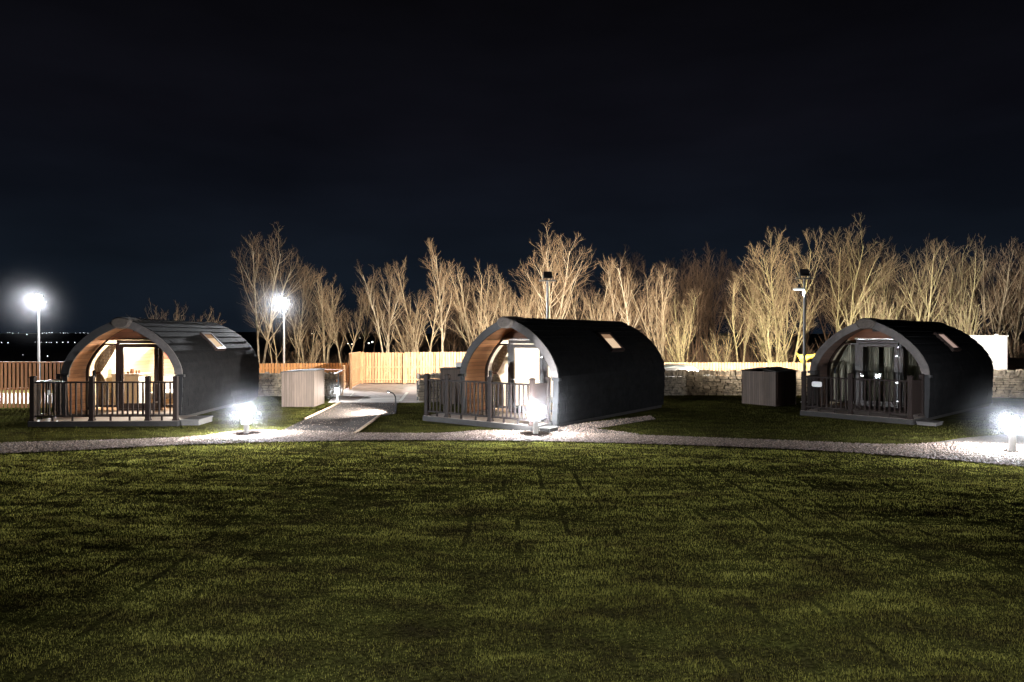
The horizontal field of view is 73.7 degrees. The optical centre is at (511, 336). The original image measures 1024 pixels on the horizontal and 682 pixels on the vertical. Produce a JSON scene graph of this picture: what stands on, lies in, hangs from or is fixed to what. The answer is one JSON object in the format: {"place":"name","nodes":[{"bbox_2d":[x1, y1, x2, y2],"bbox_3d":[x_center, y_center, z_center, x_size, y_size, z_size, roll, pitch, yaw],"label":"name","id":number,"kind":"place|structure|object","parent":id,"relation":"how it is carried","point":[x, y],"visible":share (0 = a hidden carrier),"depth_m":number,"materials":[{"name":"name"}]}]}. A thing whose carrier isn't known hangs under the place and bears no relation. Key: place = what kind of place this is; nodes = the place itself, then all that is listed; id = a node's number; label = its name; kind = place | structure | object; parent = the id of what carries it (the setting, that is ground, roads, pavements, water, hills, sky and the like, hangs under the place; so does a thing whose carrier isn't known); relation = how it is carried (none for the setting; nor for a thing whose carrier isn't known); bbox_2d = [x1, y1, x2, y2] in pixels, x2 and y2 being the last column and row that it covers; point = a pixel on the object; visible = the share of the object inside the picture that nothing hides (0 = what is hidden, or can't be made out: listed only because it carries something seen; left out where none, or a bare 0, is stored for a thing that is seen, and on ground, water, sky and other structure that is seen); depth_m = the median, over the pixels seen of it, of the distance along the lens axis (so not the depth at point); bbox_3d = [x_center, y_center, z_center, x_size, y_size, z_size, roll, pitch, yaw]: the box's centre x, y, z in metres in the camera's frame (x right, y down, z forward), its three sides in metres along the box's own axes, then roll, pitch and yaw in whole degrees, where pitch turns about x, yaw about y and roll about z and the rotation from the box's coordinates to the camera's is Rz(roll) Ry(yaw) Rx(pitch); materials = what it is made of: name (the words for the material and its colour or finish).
{"place":"outdoors","nodes":[
{"label":"outdoors","id":0,"kind":"place"},
{"bbox_2d":[283,402,397,432],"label":"driveway","id":1,"kind":"structure","parent":0,"point":[339,412],"depth_m":20.46,"materials":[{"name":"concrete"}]},
{"bbox_2d":[0,430,1023,681],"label":"lawn","id":2,"kind":"structure","parent":0,"point":[424,626],"depth_m":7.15,"materials":[{"name":"plant"}]},
{"bbox_2d":[0,364,1023,443],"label":"ground","id":3,"kind":"structure","parent":0,"point":[1008,404],"depth_m":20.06,"materials":[{"name":"plant"}]},
{"bbox_2d":[0,361,63,407],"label":"timber fence","id":4,"kind":"object","parent":3,"relation":"on","point":[9,388],"visible":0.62,"depth_m":22.78,"materials":[{"name":"wood"}]},
{"bbox_2d":[31,294,46,361],"bbox_3d":[-21.484,0.233,31.000,0.614,4.335,0.273,0,0,0],"label":"floodlight pole","id":5,"kind":"object","parent":3,"relation":"on","point":[38,297],"visible":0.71,"depth_m":30.96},
{"bbox_2d":[28,374,196,426],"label":"deck","id":6,"kind":"structure","parent":3,"relation":"on","point":[57,418],"depth_m":18.24,"materials":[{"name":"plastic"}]},
{"bbox_2d":[61,317,259,414],"bbox_3d":[-11.225,0.907,22.655,3.500,2.946,6.660,0,0,-2],"label":"camping pod","id":7,"kind":"object","parent":3,"relation":"on","point":[216,366],"visible":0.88,"depth_m":20.66,"materials":[{"name":"wood"}]},
{"bbox_2d":[86,343,116,406],"bbox_3d":[-12.252,1.150,20.413,0.891,1.900,0.070,0,0,-2],"label":"window","id":8,"kind":"structure","parent":7,"relation":"in","point":[91,360],"depth_m":20.38,"materials":[{"name":"plastic"}]},
{"bbox_2d":[94,345,115,404],"bbox_3d":[-12.239,1.130,20.536,0.694,1.860,0.135,0,0,-2],"label":"curtain","id":9,"kind":"object","parent":7,"relation":"hanging from","point":[103,358],"visible":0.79,"depth_m":20.56,"materials":[{"name":"fabric"}]},
{"bbox_2d":[111,373,150,404],"bbox_3d":[-12.156,1.677,21.802,0.880,1.023,0.740,0,0,-2],"label":"sideboard","id":10,"kind":"object","parent":7,"relation":"in","point":[135,377],"visible":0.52,"depth_m":21.46,"materials":[{"name":"brown wood"}]},
{"bbox_2d":[119,344,158,408],"bbox_3d":[-11.128,1.178,20.400,1.165,1.935,0.115,0,0,-2],"label":"door","id":11,"kind":"structure","parent":7,"relation":"in","point":[122,347],"depth_m":20.39,"materials":[{"name":"plastic"}]},
{"bbox_2d":[200,332,226,350],"bbox_3d":[-10.006,0.164,22.838,0.625,0.628,0.780,0,0,-2],"label":"roof window","id":12,"kind":"structure","parent":7,"relation":"in","point":[218,346],"depth_m":22.80,"materials":[{"name":"glass"}]},
{"bbox_2d":[180,416,212,424],"bbox_3d":[-8.690,2.309,18.847,0.500,0.158,0.950,0,0,-2],"label":"step","id":13,"kind":"object","parent":3,"relation":"on","point":[196,420],"visible":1,"depth_m":18.52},
{"bbox_2d":[231,222,319,363],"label":"bare tree","id":14,"kind":"object","parent":3,"relation":"on","point":[264,303],"visible":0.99,"depth_m":42.54,"materials":[{"name":"brown plant"}]},
{"bbox_2d":[267,263,325,362],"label":"bare tree","id":15,"kind":"object","parent":3,"relation":"on","point":[298,332],"visible":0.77,"depth_m":44.92,"materials":[{"name":"beige plant"}]},
{"bbox_2d":[258,372,339,395],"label":"drystone wall","id":16,"kind":"structure","parent":3,"relation":"on","point":[271,385],"depth_m":27.59,"materials":[{"name":"stone"}]},
{"bbox_2d":[281,368,324,406],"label":"storage shed","id":17,"kind":"structure","parent":3,"relation":"on","point":[302,387],"depth_m":23.28,"materials":[{"name":"wood"}]},
{"bbox_2d":[259,363,348,384],"bbox_3d":[-10.569,2.053,33.562,5.364,1.515,0.153,0,0,-11],"label":"timber fence","id":18,"kind":"object","parent":3,"relation":"on","point":[267,367],"visible":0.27,"depth_m":33.47,"materials":[{"name":"wood"}]},
{"bbox_2d":[285,313,333,366],"bbox_3d":[-11.626,0.618,39.181,2.737,3.993,2.754,0,0,-11],"label":"bare shrub","id":19,"kind":"object","parent":3,"relation":"on","point":[312,353],"visible":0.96,"depth_m":39.07,"materials":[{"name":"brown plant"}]},
{"bbox_2d":[301,266,349,365],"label":"bare tree","id":20,"kind":"object","parent":3,"relation":"on","point":[323,323],"visible":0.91,"depth_m":43.90,"materials":[{"name":"beige plant"}]},
{"bbox_2d":[315,286,368,368],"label":"bare tree","id":21,"kind":"object","parent":3,"relation":"on","point":[337,321],"visible":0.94,"depth_m":43.17,"materials":[{"name":"beige plant"}]},
{"bbox_2d":[347,276,377,351],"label":"bare tree","id":22,"kind":"object","parent":3,"relation":"on","point":[366,334],"visible":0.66,"depth_m":46.85,"materials":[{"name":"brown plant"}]},
{"bbox_2d":[328,383,439,402],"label":"car park","id":23,"kind":"structure","parent":3,"relation":"on","point":[381,389],"depth_m":29.32,"materials":[{"name":"asphalt"}]},
{"bbox_2d":[349,351,362,388],"bbox_3d":[-7.500,1.558,32.888,0.153,1.644,3.795,0,0,-5],"label":"timber fence","id":24,"kind":"object","parent":23,"relation":"on","point":[354,364],"visible":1,"depth_m":33.02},
{"bbox_2d":[360,352,403,382],"bbox_3d":[-6.590,1.578,34.655,2.327,1.564,0.153,0,0,0],"label":"timber fence","id":25,"kind":"object","parent":23,"relation":"on","point":[382,366],"visible":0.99,"depth_m":34.71,"materials":[{"name":"wood"}]},
{"bbox_2d":[356,261,411,352],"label":"bare tree","id":26,"kind":"object","parent":3,"relation":"on","point":[377,324],"visible":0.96,"depth_m":41.88,"materials":[{"name":"beige plant"}]},
{"bbox_2d":[394,383,416,388],"bbox_3d":[-2.483,2.388,33.177,6.621,0.001,4.281,0,0,0],"label":"concrete apron","id":27,"kind":"object","parent":3,"relation":"on","point":[406,385],"visible":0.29,"depth_m":32.81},
{"bbox_2d":[404,352,465,382],"bbox_3d":[-3.837,1.568,34.803,3.278,1.584,0.151,0,0,-5],"label":"timber fence","id":28,"kind":"object","parent":27,"relation":"on","point":[426,362],"visible":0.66,"depth_m":34.80,"materials":[{"name":"wood"}]},
{"bbox_2d":[381,301,437,376],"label":"bare shrub","id":29,"kind":"object","parent":3,"relation":"on","point":[413,350],"visible":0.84,"depth_m":40.65,"materials":[{"name":"beige plant"}]},
{"bbox_2d":[396,307,427,365],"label":"bare tree","id":30,"kind":"object","parent":3,"relation":"on","point":[414,333],"visible":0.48,"depth_m":50.15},
{"bbox_2d":[387,259,455,360],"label":"bare tree","id":31,"kind":"object","parent":3,"relation":"on","point":[436,311],"visible":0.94,"depth_m":41.62,"materials":[{"name":"beige plant"}]},
{"bbox_2d":[419,239,462,351],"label":"bare tree","id":32,"kind":"object","parent":3,"relation":"on","point":[437,323],"visible":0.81,"depth_m":42.23,"materials":[{"name":"beige plant"}]},
{"bbox_2d":[440,367,460,403],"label":"storage shed","id":33,"kind":"structure","parent":3,"relation":"on","point":[453,372],"depth_m":24.20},
{"bbox_2d":[442,301,469,362],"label":"bare tree","id":34,"kind":"object","parent":3,"relation":"on","point":[451,333],"visible":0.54,"depth_m":49.88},
{"bbox_2d":[441,271,486,345],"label":"bare tree","id":35,"kind":"object","parent":3,"relation":"on","point":[459,294],"visible":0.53,"depth_m":57.94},
{"bbox_2d":[440,258,510,347],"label":"bare tree","id":36,"kind":"object","parent":3,"relation":"on","point":[459,312],"visible":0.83,"depth_m":42.19,"materials":[{"name":"beige plant"}]},
{"bbox_2d":[423,373,552,430],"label":"railing","id":37,"kind":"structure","parent":3,"relation":"on","point":[539,393],"depth_m":18.07,"materials":[{"name":"wood"}]},
{"bbox_2d":[460,287,522,343],"bbox_3d":[-1.259,-0.136,39.742,3.895,5.682,3.919,0,0,-26],"label":"bare shrub","id":38,"kind":"object","parent":3,"relation":"on","point":[484,326],"visible":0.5,"depth_m":39.62,"materials":[{"name":"beige plant"}]},
{"bbox_2d":[484,267,540,326],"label":"bare tree","id":39,"kind":"object","parent":3,"relation":"on","point":[498,294],"visible":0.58,"depth_m":43.81,"materials":[{"name":"beige plant"}]},
{"bbox_2d":[495,285,554,318],"bbox_3d":[0.942,-0.198,39.883,4.015,5.821,3.989,0,0,6],"label":"bare shrub","id":40,"kind":"object","parent":3,"relation":"on","point":[528,314],"visible":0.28,"depth_m":39.54,"materials":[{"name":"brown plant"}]},
{"bbox_2d":[511,221,602,318],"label":"bare tree","id":41,"kind":"object","parent":3,"relation":"on","point":[561,298],"visible":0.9,"depth_m":40.98,"materials":[{"name":"beige plant"}]},
{"bbox_2d":[458,316,664,426],"bbox_3d":[1.775,0.907,21.336,3.500,2.946,6.660,0,0,37],"label":"camping pod","id":42,"kind":"object","parent":3,"relation":"on","point":[595,370],"visible":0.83,"depth_m":19.92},
{"bbox_2d":[492,345,507,405],"bbox_3d":[-0.346,1.130,20.327,0.694,1.860,0.135,0,0,37],"label":"curtain","id":43,"kind":"object","parent":42,"relation":"hanging from","point":[500,356],"visible":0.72,"depth_m":20.38,"materials":[{"name":"fabric"}]},
{"bbox_2d":[511,344,543,411],"bbox_3d":[0.431,1.178,19.521,1.165,1.935,0.115,0,0,37],"label":"door","id":44,"kind":"structure","parent":42,"relation":"in","point":[513,346],"depth_m":19.72,"materials":[{"name":"plastic"}]},
{"bbox_2d":[596,332,624,351],"bbox_3d":[3.018,0.164,20.951,0.625,0.628,0.780,0,0,37],"label":"roof window","id":45,"kind":"structure","parent":42,"relation":"in","point":[612,343],"depth_m":20.89,"materials":[{"name":"glass"}]},
{"bbox_2d":[557,255,623,320],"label":"bare tree","id":46,"kind":"object","parent":3,"relation":"on","point":[586,305],"visible":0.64,"depth_m":43.24,"materials":[{"name":"beige plant"}]},
{"bbox_2d":[578,280,625,320],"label":"bare tree","id":47,"kind":"object","parent":3,"relation":"on","point":[599,302],"visible":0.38,"depth_m":51.34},
{"bbox_2d":[558,416,653,434],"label":"gravel spur","id":48,"kind":"structure","parent":3,"relation":"on","point":[606,422],"depth_m":18.15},
{"bbox_2d":[577,289,637,326],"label":"bare shrub","id":49,"kind":"object","parent":3,"relation":"on","point":[607,309],"visible":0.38,"depth_m":40.14,"materials":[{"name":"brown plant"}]},
{"bbox_2d":[417,369,809,400],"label":"drystone wall","id":50,"kind":"structure","parent":3,"relation":"on","point":[707,382],"depth_m":27.95,"materials":[{"name":"stone"}]},
{"bbox_2d":[596,253,653,328],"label":"bare tree","id":51,"kind":"object","parent":3,"relation":"on","point":[624,293],"visible":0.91,"depth_m":41.59,"materials":[{"name":"beige plant"}]},
{"bbox_2d":[616,272,664,335],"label":"bare tree","id":52,"kind":"object","parent":3,"relation":"on","point":[635,308],"visible":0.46,"depth_m":50.91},
{"bbox_2d":[260,334,1023,378],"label":"undergrowth","id":53,"kind":"object","parent":3,"relation":"on","point":[700,358],"visible":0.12,"depth_m":42.80,"materials":[{"name":"plant"}]},
{"bbox_2d":[627,264,677,359],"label":"bare tree","id":54,"kind":"object","parent":3,"relation":"on","point":[661,329],"visible":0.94,"depth_m":42.05,"materials":[{"name":"beige plant"}]},
{"bbox_2d":[632,258,693,362],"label":"bare tree","id":55,"kind":"object","parent":3,"relation":"on","point":[653,276],"visible":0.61,"depth_m":49.33,"materials":[{"name":"plant"}]},
{"bbox_2d":[655,314,700,363],"bbox_3d":[9.414,0.618,38.984,2.754,3.993,2.737,0,0,-25],"label":"bare shrub","id":56,"kind":"object","parent":3,"relation":"on","point":[673,347],"visible":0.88,"depth_m":38.90,"materials":[{"name":"beige plant"}]},
{"bbox_2d":[664,285,701,364],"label":"bare tree","id":57,"kind":"object","parent":3,"relation":"on","point":[684,319],"visible":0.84,"depth_m":43.18,"materials":[{"name":"beige plant"}]},
{"bbox_2d":[664,364,701,376],"bbox_3d":[7.120,1.990,31.000,4.172,1.460,1.800,0,0,-4],"label":"parked car","id":58,"kind":"object","parent":3,"relation":"on","point":[669,367],"visible":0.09,"depth_m":30.30,"materials":[{"name":"paint"}]},
{"bbox_2d":[671,243,726,362],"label":"bare tree","id":59,"kind":"object","parent":3,"relation":"on","point":[701,309],"visible":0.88,"depth_m":49.62,"materials":[{"name":"plant"}]},
{"bbox_2d":[673,250,731,357],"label":"bare tree","id":60,"kind":"object","parent":3,"relation":"on","point":[714,312],"visible":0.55,"depth_m":57.61,"materials":[{"name":"plant"}]},
{"bbox_2d":[679,259,740,362],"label":"bare tree","id":61,"kind":"object","parent":3,"relation":"on","point":[708,311],"visible":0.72,"depth_m":50.26,"materials":[{"name":"plant"}]},
{"bbox_2d":[700,327,736,369],"bbox_3d":[11.813,0.979,38.871,2.182,3.184,2.196,0,0,8],"label":"bare shrub","id":62,"kind":"object","parent":3,"relation":"on","point":[714,352],"visible":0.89,"depth_m":38.78,"materials":[{"name":"beige plant"}]},
{"bbox_2d":[665,362,810,375],"bbox_3d":[11.652,2.043,34.064,10.646,1.535,0.153,0,0,0],"label":"timber fence","id":63,"kind":"object","parent":3,"relation":"on","point":[739,366],"visible":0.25,"depth_m":33.99,"materials":[{"name":"wood"}]},
{"bbox_2d":[722,272,764,362],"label":"bare tree","id":64,"kind":"object","parent":3,"relation":"on","point":[747,334],"visible":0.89,"depth_m":40.62,"materials":[{"name":"beige plant"}]},
{"bbox_2d":[719,258,767,363],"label":"bare tree","id":65,"kind":"object","parent":3,"relation":"on","point":[743,299],"visible":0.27,"depth_m":59.78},
{"bbox_2d":[716,258,785,365],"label":"bare tree","id":66,"kind":"object","parent":3,"relation":"on","point":[735,298],"visible":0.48,"depth_m":49.39,"materials":[{"name":"plant"}]},
{"bbox_2d":[735,267,786,362],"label":"bare tree","id":67,"kind":"object","parent":3,"relation":"on","point":[759,323],"visible":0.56,"depth_m":44.90,"materials":[{"name":"beige plant"}]},
{"bbox_2d":[741,367,797,406],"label":"storage shed","id":68,"kind":"structure","parent":3,"relation":"on","point":[771,386],"depth_m":23.85,"materials":[{"name":"wood"}]},
{"bbox_2d":[739,289,809,364],"bbox_3d":[14.541,-0.013,38.196,3.730,5.409,3.707,0,0,33],"label":"bare shrub","id":69,"kind":"object","parent":3,"relation":"on","point":[769,345],"visible":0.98,"depth_m":38.05,"materials":[{"name":"beige plant"}]},
{"bbox_2d":[720,225,830,364],"bbox_3d":[15.871,-1.950,40.154,6.336,9.216,4.771,0,0,-7],"label":"bare tree","id":70,"kind":"object","parent":3,"relation":"on","point":[770,282],"visible":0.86,"depth_m":40.00,"materials":[{"name":"brown plant"}]},
{"bbox_2d":[796,269,812,370],"bbox_3d":[10.706,-0.042,25.000,0.603,4.884,0.277,0,0,22],"label":"floodlight pole","id":71,"kind":"object","parent":3,"relation":"on","point":[804,272],"visible":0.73,"depth_m":24.96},
{"bbox_2d":[777,258,836,352],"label":"bare tree","id":72,"kind":"object","parent":3,"relation":"on","point":[815,296],"visible":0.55,"depth_m":51.46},
{"bbox_2d":[796,252,873,340],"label":"bare tree","id":73,"kind":"object","parent":3,"relation":"on","point":[840,322],"visible":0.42,"depth_m":51.99,"materials":[{"name":"plant"}]},
{"bbox_2d":[812,213,910,331],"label":"bare tree","id":74,"kind":"object","parent":3,"relation":"on","point":[844,307],"visible":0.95,"depth_m":41.53,"materials":[{"name":"brown plant"}]},
{"bbox_2d":[800,370,925,424],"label":"railing","id":75,"kind":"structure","parent":3,"relation":"on","point":[915,396],"depth_m":19.66,"materials":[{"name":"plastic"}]},
{"bbox_2d":[817,242,911,322],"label":"bare tree","id":76,"kind":"object","parent":3,"relation":"on","point":[863,282],"visible":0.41,"depth_m":52.51,"materials":[{"name":"plant"}]},
{"bbox_2d":[841,284,915,324],"bbox_3d":[20.413,-0.190,38.257,3.977,5.803,4.002,0,0,-34],"label":"bare shrub","id":77,"kind":"object","parent":3,"relation":"on","point":[872,303],"visible":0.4,"depth_m":38.09,"materials":[{"name":"beige plant"}]},
{"bbox_2d":[840,259,917,319],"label":"bare tree","id":78,"kind":"object","parent":3,"relation":"on","point":[897,305],"visible":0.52,"depth_m":43.14,"materials":[{"name":"beige plant"}]},
{"bbox_2d":[808,318,993,419],"bbox_3d":[12.976,0.907,22.572,6.660,2.946,3.500,0,0,-42],"label":"camping pod","id":79,"kind":"object","parent":3,"relation":"on","point":[956,367],"visible":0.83,"depth_m":21.24,"materials":[{"name":"wood"}]},
{"bbox_2d":[828,343,855,402],"bbox_3d":[10.597,1.150,21.918,0.070,1.900,0.891,0,0,-42],"label":"window","id":80,"kind":"structure","parent":79,"relation":"in","point":[829,365],"depth_m":22.06,"materials":[{"name":"plastic"}]},
{"bbox_2d":[833,345,854,400],"bbox_3d":[10.764,1.155,21.994,0.059,1.850,0.861,0,0,-42],"label":"curtain","id":81,"kind":"object","parent":79,"relation":"hanging from","point":[845,365],"visible":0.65,"depth_m":22.02,"materials":[{"name":"fabric"}]},
{"bbox_2d":[864,347,878,400],"bbox_3d":[11.256,1.155,21.448,0.060,1.850,0.490,0,0,-42],"label":"curtain","id":82,"kind":"object","parent":79,"relation":"hanging from","point":[871,360],"visible":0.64,"depth_m":21.41,"materials":[{"name":"fabric"}]},
{"bbox_2d":[859,343,898,407],"bbox_3d":[11.310,1.178,21.048,0.115,1.935,1.165,0,0,-42],"label":"door","id":83,"kind":"structure","parent":79,"relation":"in","point":[861,345],"depth_m":21.00,"materials":[{"name":"plastic"}]},
{"bbox_2d":[884,347,893,401],"bbox_3d":[11.691,1.155,20.965,0.060,1.850,0.530,0,0,-42],"label":"curtain","id":84,"kind":"object","parent":79,"relation":"hanging from","point":[888,363],"visible":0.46,"depth_m":21.03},
{"bbox_2d":[905,348,920,404],"bbox_3d":[12.184,1.155,20.418,0.060,1.850,0.821,0,0,-42],"label":"curtain","id":85,"kind":"object","parent":79,"relation":"hanging from","point":[912,367],"visible":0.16,"depth_m":20.59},
{"bbox_2d":[933,332,961,351],"bbox_3d":[13.825,0.164,21.688,0.780,0.628,0.625,0,0,-42],"label":"roof window","id":86,"kind":"structure","parent":79,"relation":"in","point":[942,336],"depth_m":21.60,"materials":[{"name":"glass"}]},
{"bbox_2d":[866,253,935,320],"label":"bare tree","id":87,"kind":"object","parent":3,"relation":"on","point":[923,272],"visible":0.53,"depth_m":44.47,"materials":[{"name":"beige plant"}]},
{"bbox_2d":[883,257,943,319],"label":"bare tree","id":88,"kind":"object","parent":3,"relation":"on","point":[914,292],"visible":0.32,"depth_m":58.69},
{"bbox_2d":[886,237,965,321],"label":"bare tree","id":89,"kind":"object","parent":3,"relation":"on","point":[928,309],"visible":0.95,"depth_m":41.78,"materials":[{"name":"beige plant"}]},
{"bbox_2d":[902,233,997,334],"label":"bare tree","id":90,"kind":"object","parent":3,"relation":"on","point":[963,294],"visible":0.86,"depth_m":42.66,"materials":[{"name":"beige plant"}]},
{"bbox_2d":[934,260,985,331],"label":"bare tree","id":91,"kind":"object","parent":3,"relation":"on","point":[975,301],"visible":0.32,"depth_m":51.33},
{"bbox_2d":[935,289,1004,334],"bbox_3d":[25.807,-0.044,39.077,3.777,5.476,3.753,0,0,-2],"label":"bare shrub","id":92,"kind":"object","parent":3,"relation":"on","point":[965,325],"visible":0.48,"depth_m":38.50,"materials":[{"name":"beige plant"}]},
{"bbox_2d":[935,237,1023,334],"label":"bare tree","id":93,"kind":"object","parent":3,"relation":"on","point":[998,326],"visible":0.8,"depth_m":45.31,"materials":[{"name":"beige plant"}]},
{"bbox_2d":[935,433,1023,445],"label":"gravel apron","id":94,"kind":"object","parent":3,"relation":"on","point":[999,439],"visible":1,"depth_m":15.85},
{"bbox_2d":[969,334,1008,369],"bbox_3d":[22.218,1.125,34.090,3.450,2.510,2.360,0,0,-2],"label":"container","id":95,"kind":"object","parent":3,"relation":"on","point":[995,346],"visible":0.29,"depth_m":32.98,"materials":[{"name":"white plastic"}]},
{"bbox_2d":[960,249,1023,355],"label":"bare tree","id":96,"kind":"object","parent":3,"relation":"on","point":[978,303],"visible":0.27,"depth_m":51.29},
{"bbox_2d":[972,243,1023,356],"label":"bare tree","id":97,"kind":"object","parent":3,"relation":"on","point":[1016,331],"visible":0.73,"depth_m":46.35,"materials":[{"name":"beige plant"}]},
{"bbox_2d":[0,338,1023,363],"bbox_3d":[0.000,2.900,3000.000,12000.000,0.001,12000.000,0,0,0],"label":"terrain","id":98,"kind":"structure","parent":0,"point":[25,349],"depth_m":185.07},
{"bbox_2d":[274,303,297,362],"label":"bare tree","id":99,"kind":"object","parent":98,"relation":"on","point":[288,338],"visible":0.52,"depth_m":61.63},
{"bbox_2d":[598,248,655,329],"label":"bare tree","id":100,"kind":"object","parent":98,"relation":"on","point":[620,288],"visible":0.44,"depth_m":61.27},
{"bbox_2d":[655,253,714,360],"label":"bare tree","id":101,"kind":"object","parent":98,"relation":"on","point":[678,317],"visible":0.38,"depth_m":61.67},
{"bbox_2d":[810,255,875,334],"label":"bare tree","id":102,"kind":"object","parent":98,"relation":"on","point":[845,324],"visible":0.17,"depth_m":62.30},
{"bbox_2d":[0,332,1023,337],"bbox_3d":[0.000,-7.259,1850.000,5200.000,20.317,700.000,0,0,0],"label":"hills","id":103,"kind":"structure","parent":0,"point":[83,335],"depth_m":1769.38,"materials":[{"name":"black"}]},
{"bbox_2d":[0,402,1023,466],"bbox_3d":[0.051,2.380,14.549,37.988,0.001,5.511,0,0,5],"label":"gravel path","id":104,"kind":"structure","parent":0,"point":[984,453],"depth_m":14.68,"materials":[{"name":"gravel"}]},
{"bbox_2d":[0,0,1023,333],"label":"sky","id":105,"kind":"structure","parent":0,"point":[141,140],"materials":[{"name":"black"}]},
{"bbox_2d":[992,369,1023,397],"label":"drystone wall","id":106,"kind":"structure","parent":0,"point":[1008,383],"depth_m":26.86,"materials":[{"name":"stone"}]},
{"bbox_2d":[1007,357,1023,370],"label":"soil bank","id":107,"kind":"structure","parent":0,"point":[1015,363],"depth_m":35.63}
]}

